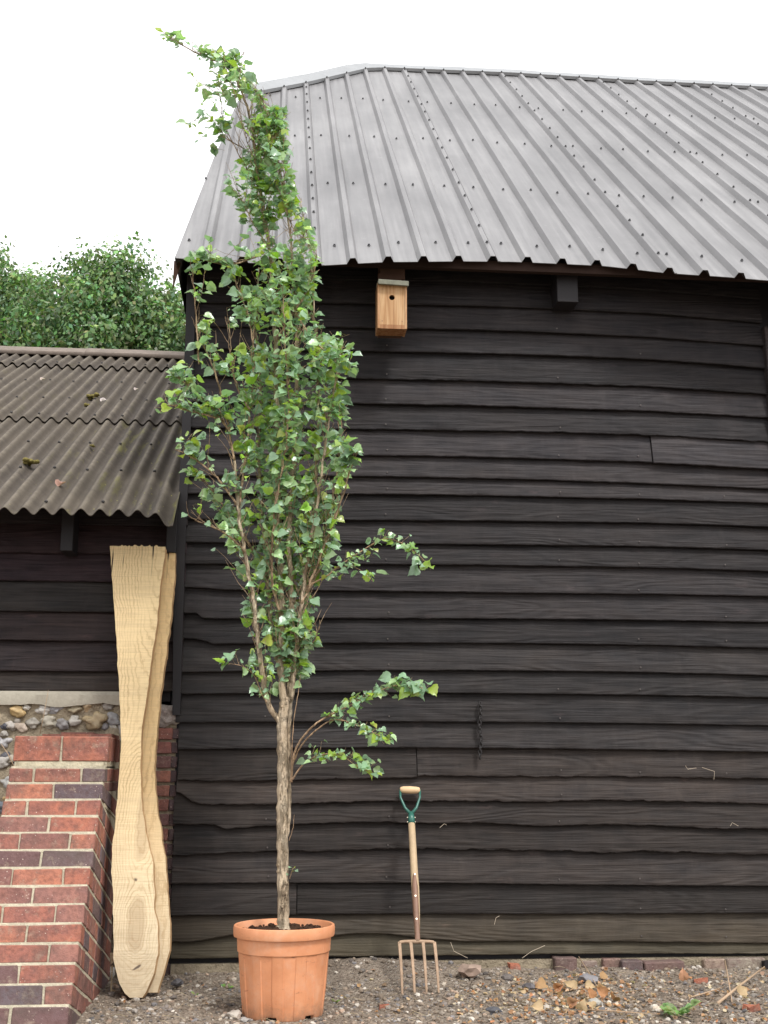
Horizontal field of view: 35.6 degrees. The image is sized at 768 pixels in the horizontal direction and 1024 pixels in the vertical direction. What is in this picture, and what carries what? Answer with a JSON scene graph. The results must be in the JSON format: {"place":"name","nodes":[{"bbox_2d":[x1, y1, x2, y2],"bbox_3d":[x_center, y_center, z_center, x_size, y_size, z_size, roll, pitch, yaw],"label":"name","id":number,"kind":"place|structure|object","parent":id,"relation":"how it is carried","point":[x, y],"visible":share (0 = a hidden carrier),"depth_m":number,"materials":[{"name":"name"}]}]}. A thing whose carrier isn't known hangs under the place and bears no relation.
{"place":"outdoors","nodes":[
{"label":"outdoors","id":0,"kind":"place"},
{"bbox_2d":[0,0,767,348],"label":"sky","id":1,"kind":"structure","parent":0,"point":[92,95],"materials":[{"name":"white"}]},
{"bbox_2d":[76,956,767,1023],"bbox_3d":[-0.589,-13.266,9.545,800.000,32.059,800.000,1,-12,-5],"label":"ground","id":2,"kind":"structure","parent":0,"point":[343,975],"depth_m":5.58,"materials":[{"name":"grey gravel"}]},
{"bbox_2d":[0,234,74,345],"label":"oak tree","id":3,"kind":"object","parent":2,"relation":"on","point":[12,280],"visible":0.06,"depth_m":27.01,"materials":[{"name":"green plant"}]},
{"bbox_2d":[0,732,119,1023],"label":"brick buttress","id":4,"kind":"structure","parent":2,"relation":"on","point":[57,821],"depth_m":5.32,"materials":[{"name":"red brick"}]},
{"bbox_2d":[0,230,185,351],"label":"oak tree","id":5,"kind":"object","parent":2,"relation":"on","point":[108,304],"visible":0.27,"depth_m":25.42,"materials":[{"name":"green plant"}]},
{"bbox_2d":[0,346,187,978],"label":"shed","id":6,"kind":"structure","parent":2,"relation":"on","point":[118,487],"depth_m":6.45,"materials":[{"name":"black wood"}]},
{"bbox_2d":[22,457,39,465],"bbox_3d":[-2.055,-0.290,6.944,0.102,0.039,0.115,1,-12,-5],"label":"moss clump","id":7,"kind":"object","parent":6,"relation":"on","point":[27,461],"visible":1,"depth_m":6.92,"materials":[{"name":"green plant"}]},
{"bbox_2d":[55,480,64,485],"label":"fallen leaf","id":8,"kind":"object","parent":6,"relation":"on","point":[58,483],"visible":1,"depth_m":6.48,"materials":[{"name":"pink plant"}]},
{"bbox_2d":[86,392,99,400],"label":"moss clump","id":9,"kind":"object","parent":6,"relation":"on","point":[91,397],"visible":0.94,"depth_m":9.03,"materials":[{"name":"green plant"}]},
{"bbox_2d":[110,953,113,991],"bbox_3d":[-1.275,2.156,5.581,0.018,0.185,0.010,1,-12,-5],"label":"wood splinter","id":10,"kind":"object","parent":2,"relation":"on","point":[111,957],"visible":0.75,"depth_m":5.58,"materials":[{"name":"brown wood"}]},
{"bbox_2d":[110,545,166,997],"bbox_3d":[-1.247,1.199,5.921,0.300,2.197,0.607,3,-13,-15],"label":"oak plank","id":11,"kind":"object","parent":2,"relation":"on","point":[137,575],"visible":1,"depth_m":5.85,"materials":[{"name":"beige wood"}]},
{"bbox_2d":[142,553,175,992],"bbox_3d":[-1.160,1.213,5.984,0.214,2.173,0.584,3,-13,-15],"label":"oak plank","id":12,"kind":"object","parent":2,"relation":"on","point":[149,760],"visible":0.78,"depth_m":5.93,"materials":[{"name":"beige wood"}]},
{"bbox_2d":[171,978,183,985],"bbox_3d":[-0.998,2.267,5.761,0.063,0.037,0.073,1,-12,-5],"label":"stone","id":13,"kind":"object","parent":2,"relation":"on","point":[177,982],"visible":1,"depth_m":5.74,"materials":[{"name":"grey stone"}]},
{"bbox_2d":[227,1009,241,1018],"bbox_3d":[-0.631,2.119,5.027,0.064,0.043,0.077,1,-12,-5],"label":"stone","id":14,"kind":"object","parent":2,"relation":"on","point":[235,1014],"visible":0.97,"depth_m":5.01,"materials":[{"name":"white stone"}]},
{"bbox_2d":[239,1017,251,1022],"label":"stone","id":15,"kind":"object","parent":2,"relation":"on","point":[243,1019],"visible":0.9,"depth_m":4.93,"materials":[{"name":"white stone"}]},
{"bbox_2d":[233,918,334,1021],"bbox_3d":[-0.432,1.966,5.141,0.439,0.368,0.439,1,-12,-5],"label":"plant pot","id":16,"kind":"object","parent":2,"relation":"on","point":[283,975],"visible":0.98,"depth_m":4.99,"materials":[{"name":"ceramic"}]},
{"bbox_2d":[154,1,438,929],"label":"poplar tree","id":17,"kind":"object","parent":16,"relation":"in","point":[270,129],"visible":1,"depth_m":5.55,"materials":[{"name":"green plant"}]},
{"bbox_2d":[379,1004,388,1009],"bbox_3d":[-0.001,2.175,5.254,0.045,0.028,0.040,1,-12,-5],"label":"brick fragment","id":18,"kind":"object","parent":2,"relation":"on","point":[382,1006],"visible":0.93,"depth_m":5.24,"materials":[{"name":"red brick"}]},
{"bbox_2d":[398,786,439,993],"bbox_3d":[0.145,1.865,5.945,0.186,0.970,0.551,1,-12,-5],"label":"garden fork","id":19,"kind":"object","parent":2,"relation":"on","point":[411,821],"visible":0.91,"depth_m":5.87,"materials":[{"name":"brown wood"}]},
{"bbox_2d":[111,964,767,1023],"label":"leaf litter","id":20,"kind":"object","parent":2,"relation":"on","point":[548,990],"visible":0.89,"depth_m":5.39,"materials":[{"name":"brown plant"}]},
{"bbox_2d":[168,63,767,974],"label":"barn","id":21,"kind":"structure","parent":2,"relation":"on","point":[556,427],"depth_m":6.68,"materials":[{"name":"wood"}]},
{"bbox_2d":[376,273,408,338],"bbox_3d":[0.044,-1.185,6.705,0.172,0.381,0.188,1,-12,-5],"label":"nest box","id":22,"kind":"object","parent":21,"relation":"attached to","point":[391,305],"visible":1,"depth_m":6.63,"materials":[{"name":"brown wood"}]},
{"bbox_2d":[477,701,482,759],"bbox_3d":[0.512,1.172,6.411,0.030,0.311,0.037,7,-14,-30],"label":"chain","id":23,"kind":"object","parent":21,"relation":"hanging from","point":[479,725],"visible":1,"depth_m":6.40,"materials":[{"name":"black metal"}]},
{"bbox_2d":[458,963,480,977],"bbox_3d":[0.425,2.289,5.963,0.122,0.069,0.144,1,-12,-5],"label":"stone","id":24,"kind":"object","parent":2,"relation":"on","point":[470,970],"visible":1,"depth_m":5.91,"materials":[{"name":"beige stone"}]},
{"bbox_2d":[485,1006,502,1014],"bbox_3d":[0.473,2.142,5.127,0.073,0.041,0.074,6,-14,-26],"label":"stone","id":25,"kind":"object","parent":2,"relation":"on","point":[491,1009],"visible":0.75,"depth_m":5.11,"materials":[{"name":"grey stone"}]},
{"bbox_2d":[501,973,513,980],"bbox_3d":[0.617,2.329,5.967,0.060,0.042,0.084,-7,-14,27],"label":"stone","id":26,"kind":"object","parent":2,"relation":"on","point":[507,977],"visible":0.85,"depth_m":5.94,"materials":[{"name":"grey stone"}]},
{"bbox_2d":[507,962,520,969],"bbox_3d":[0.669,2.344,6.154,0.063,0.043,0.045,1,-12,-5],"label":"brick fragment","id":27,"kind":"object","parent":2,"relation":"on","point":[514,965],"visible":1,"depth_m":6.14,"materials":[{"name":"red brick"}]},
{"bbox_2d":[522,983,535,989],"bbox_3d":[0.699,2.275,5.718,0.065,0.043,0.086,1,-12,-5],"label":"stone","id":28,"kind":"object","parent":2,"relation":"on","point":[529,986],"visible":0.86,"depth_m":5.70,"materials":[{"name":"grey stone"}]},
{"bbox_2d":[530,999,542,1010],"bbox_3d":[0.659,2.120,5.131,0.061,0.048,0.044,1,-12,-5],"label":"dry leaf","id":29,"kind":"object","parent":2,"relation":"on","point":[538,1005],"visible":0.97,"depth_m":5.14,"materials":[{"name":"beige plant"}]},
{"bbox_2d":[535,977,547,988],"bbox_3d":[0.753,2.244,5.692,0.064,0.052,0.046,5,-13,-23],"label":"dry leaf","id":30,"kind":"object","parent":2,"relation":"on","point":[541,983],"visible":0.97,"depth_m":5.71,"materials":[{"name":"beige plant"}]},
{"bbox_2d":[553,982,562,991],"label":"dry leaf","id":31,"kind":"object","parent":2,"relation":"on","point":[556,985],"visible":0.95,"depth_m":5.62,"materials":[{"name":"brown plant"}]},
{"bbox_2d":[565,980,576,988],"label":"dry leaf","id":32,"kind":"object","parent":2,"relation":"on","point":[571,984],"visible":1,"depth_m":5.60,"materials":[{"name":"beige plant"}]},
{"bbox_2d":[567,996,578,1007],"bbox_3d":[0.829,2.137,5.208,0.056,0.044,0.034,1,-12,-5],"label":"dry leaf","id":33,"kind":"object","parent":2,"relation":"on","point":[571,1001],"visible":1,"depth_m":5.22,"materials":[{"name":"brown plant"}]},
{"bbox_2d":[576,998,587,1011],"bbox_3d":[0.850,2.121,5.139,0.052,0.056,0.020,-3,-13,11],"label":"dry leaf","id":34,"kind":"object","parent":2,"relation":"on","point":[580,1005],"visible":0.97,"depth_m":5.14,"materials":[{"name":"beige plant"}]},
{"bbox_2d":[577,973,597,984],"bbox_3d":[1.006,2.299,5.871,0.096,0.058,0.115,7,-14,-29],"label":"stone","id":35,"kind":"object","parent":2,"relation":"on","point":[585,977],"visible":0.77,"depth_m":5.85,"materials":[{"name":"grey stone"}]},
{"bbox_2d":[585,980,594,988],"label":"dry leaf","id":36,"kind":"object","parent":2,"relation":"on","point":[588,983],"visible":0.9,"depth_m":5.68,"materials":[{"name":"beige plant"}]},
{"bbox_2d":[586,1001,595,1008],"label":"dry leaf","id":37,"kind":"object","parent":2,"relation":"on","point":[592,1004],"visible":1,"depth_m":5.17,"materials":[{"name":"beige plant"}]},
{"bbox_2d":[588,987,596,997],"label":"dry leaf","id":38,"kind":"object","parent":2,"relation":"on","point":[592,993],"visible":0.92,"depth_m":5.40,"materials":[{"name":"orange plant"}]},
{"bbox_2d":[588,998,602,1006],"bbox_3d":[0.936,2.187,5.315,0.085,0.045,0.074,-6,-14,26],"label":"stone","id":39,"kind":"object","parent":2,"relation":"on","point":[599,1003],"visible":0.62,"depth_m":5.29,"materials":[{"name":"white stone"}]},
{"bbox_2d":[596,987,608,997],"bbox_3d":[0.989,2.180,5.423,0.056,0.045,0.036,-4,-13,16],"label":"dry leaf","id":40,"kind":"object","parent":2,"relation":"on","point":[603,991],"visible":1,"depth_m":5.43,"materials":[{"name":"orange plant"}]},
{"bbox_2d":[599,971,607,978],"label":"dry leaf","id":41,"kind":"object","parent":2,"relation":"on","point":[602,974],"visible":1,"depth_m":5.94,"materials":[{"name":"yellow plant"}]},
{"bbox_2d":[610,992,619,1000],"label":"dry leaf","id":42,"kind":"object","parent":2,"relation":"on","point":[613,997],"visible":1,"depth_m":5.40,"materials":[{"name":"brown plant"}]},
{"bbox_2d":[587,1009,650,1013],"bbox_3d":[0.992,2.135,5.102,0.316,0.016,0.040,-6,-14,24],"label":"dry stick","id":43,"kind":"object","parent":2,"relation":"on","point":[614,1011],"visible":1,"depth_m":5.09,"materials":[{"name":"beige wood"}]},
{"bbox_2d":[659,999,701,1015],"bbox_3d":[1.233,2.096,5.056,0.176,0.070,0.169,9,-15,-36],"label":"weed","id":44,"kind":"object","parent":2,"relation":"on","point":[669,1008],"visible":0.94,"depth_m":5.05,"materials":[{"name":"green plant"}]},
{"bbox_2d":[679,967,688,980],"bbox_3d":[1.464,2.266,5.851,0.037,0.061,0.049,5,-13,-23],"label":"dry leaf","id":45,"kind":"object","parent":2,"relation":"on","point":[683,975],"visible":1,"depth_m":5.85,"materials":[{"name":"orange plant"}]},
{"bbox_2d":[694,977,707,983],"bbox_3d":[1.552,2.304,5.863,0.070,0.043,0.035,1,-12,-5],"label":"brick fragment","id":46,"kind":"object","parent":2,"relation":"on","point":[700,980],"visible":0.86,"depth_m":5.85,"materials":[{"name":"brick"}]},
{"bbox_2d":[691,987,723,997],"bbox_3d":[1.509,2.233,5.552,0.291,0.016,0.019,12,-17,-43],"label":"dry stick","id":47,"kind":"object","parent":2,"relation":"on","point":[705,992],"visible":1,"depth_m":5.52,"materials":[{"name":"beige wood"}]},
{"bbox_2d":[724,960,731,1001],"bbox_3d":[1.637,2.225,5.679,0.008,0.099,0.605,-3,-13,13],"label":"dry stick","id":48,"kind":"object","parent":2,"relation":"on","point":[727,978],"visible":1,"depth_m":5.69,"materials":[{"name":"brown wood"}]},
{"bbox_2d":[716,966,764,1003],"bbox_3d":[1.681,2.223,5.624,0.023,0.066,0.773,-8,-15,31],"label":"dry stick","id":49,"kind":"object","parent":2,"relation":"on","point":[722,999],"visible":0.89,"depth_m":5.55,"materials":[{"name":"brown wood"}]},
{"bbox_2d":[737,985,747,995],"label":"dry leaf","id":50,"kind":"object","parent":2,"relation":"on","point":[741,990],"visible":0.97,"depth_m":5.55,"materials":[{"name":"beige plant"}]},
{"bbox_2d":[742,1003,760,1012],"bbox_3d":[1.589,2.140,5.160,0.076,0.040,0.051,1,-12,-5],"label":"brick fragment","id":51,"kind":"object","parent":2,"relation":"on","point":[752,1008],"visible":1,"depth_m":5.15,"materials":[{"name":"red brick"}]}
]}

